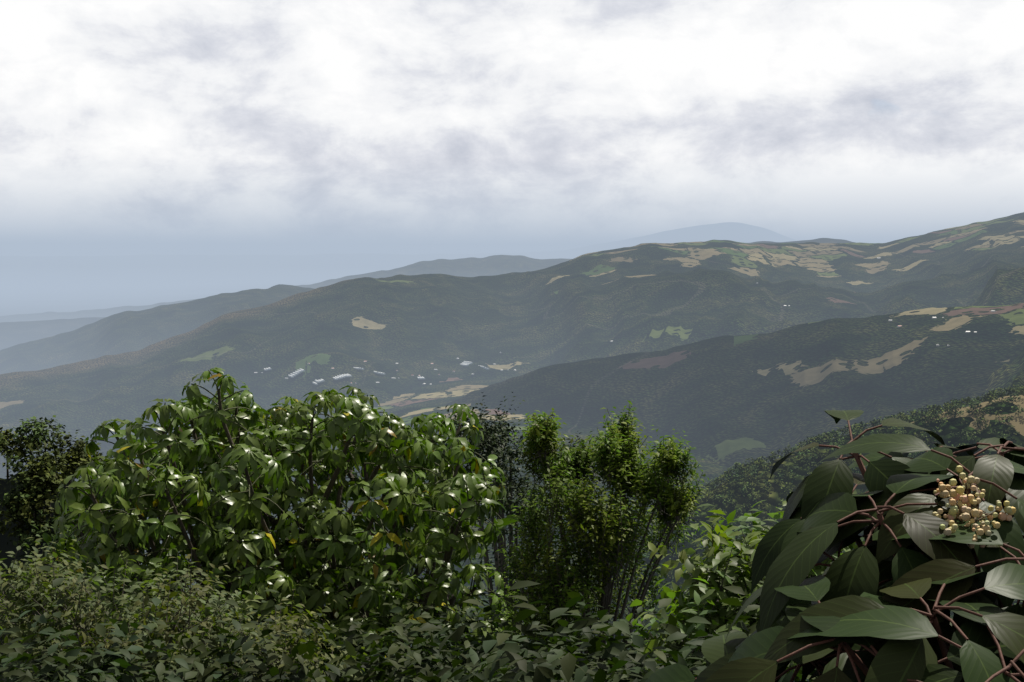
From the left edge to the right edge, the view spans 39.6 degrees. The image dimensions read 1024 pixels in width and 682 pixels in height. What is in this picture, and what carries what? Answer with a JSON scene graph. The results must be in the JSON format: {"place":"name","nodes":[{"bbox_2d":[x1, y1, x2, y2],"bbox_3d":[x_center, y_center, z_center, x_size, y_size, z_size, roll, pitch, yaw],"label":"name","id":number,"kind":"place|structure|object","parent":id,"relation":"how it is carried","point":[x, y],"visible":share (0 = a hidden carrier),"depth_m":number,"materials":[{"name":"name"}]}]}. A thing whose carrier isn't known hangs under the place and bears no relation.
{"place":"outdoors","nodes":[
{"label":"outdoors","id":0,"kind":"place"},
{"bbox_2d":[0,212,1023,681],"bbox_3d":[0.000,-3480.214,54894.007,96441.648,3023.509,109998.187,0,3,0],"label":"mountain landscape","id":1,"kind":"structure","parent":0,"point":[724,346],"depth_m":6737.04,"materials":[{"name":"green plant"}]},
{"bbox_2d":[7,435,83,650],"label":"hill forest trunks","id":2,"kind":"object","parent":1,"relation":"on","point":[39,517],"visible":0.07,"depth_m":225.27,"materials":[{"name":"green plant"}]},
{"bbox_2d":[0,415,115,660],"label":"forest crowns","id":3,"kind":"object","parent":2,"relation":"on","point":[43,474],"visible":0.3,"depth_m":226.00,"materials":[{"name":"green plant"}]},
{"bbox_2d":[0,524,366,681],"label":"olive shrub","id":4,"kind":"object","parent":1,"relation":"on","point":[24,581],"depth_m":7.66,"materials":[{"name":"green plant"}]},
{"bbox_2d":[41,367,523,679],"bbox_3d":[-1.925,2.298,12.176,4.097,4.234,4.225,0,3,0],"label":"oreopanax tree","id":5,"kind":"object","parent":1,"relation":"on","point":[244,512],"depth_m":11.04,"materials":[{"name":"green plant"}]},
{"bbox_2d":[0,566,952,681],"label":"undergrowth","id":6,"kind":"object","parent":1,"relation":"on","point":[489,658],"depth_m":6.53,"materials":[{"name":"green plant"}]},
{"bbox_2d":[437,392,614,665],"bbox_3d":[0.145,4.334,21.221,3.179,7.241,4.697,0,3,0],"label":"tree","id":7,"kind":"object","parent":1,"relation":"on","point":[489,442],"depth_m":21.07,"materials":[{"name":"green plant"}]},
{"bbox_2d":[486,400,708,666],"bbox_3d":[0.621,1.908,10.148,1.633,2.940,1.480,0,3,0],"label":"small leaved tree","id":8,"kind":"object","parent":1,"relation":"on","point":[536,430],"depth_m":9.93,"materials":[{"name":"green plant"}]},
{"bbox_2d":[254,258,995,384],"bbox_3d":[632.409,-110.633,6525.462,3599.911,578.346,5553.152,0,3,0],"label":"buildings","id":9,"kind":"structure","parent":1,"relation":"on","point":[342,376],"depth_m":6273.06,"materials":[{"name":"white"}]},
{"bbox_2d":[625,500,864,681],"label":"light green bush","id":10,"kind":"object","parent":1,"relation":"on","point":[703,592],"depth_m":6.40,"materials":[{"name":"green plant"}]},
{"bbox_2d":[521,385,1023,680],"bbox_3d":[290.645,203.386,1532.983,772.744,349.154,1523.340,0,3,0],"label":"forest crowns","id":11,"kind":"object","parent":1,"relation":"on","point":[756,465],"visible":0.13,"depth_m":1370.46,"materials":[{"name":"green plant"}]},
{"bbox_2d":[646,410,1023,681],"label":"large-leaved shrub","id":12,"kind":"object","parent":1,"relation":"on","point":[855,607],"depth_m":3.25,"materials":[{"name":"green plant"}]},
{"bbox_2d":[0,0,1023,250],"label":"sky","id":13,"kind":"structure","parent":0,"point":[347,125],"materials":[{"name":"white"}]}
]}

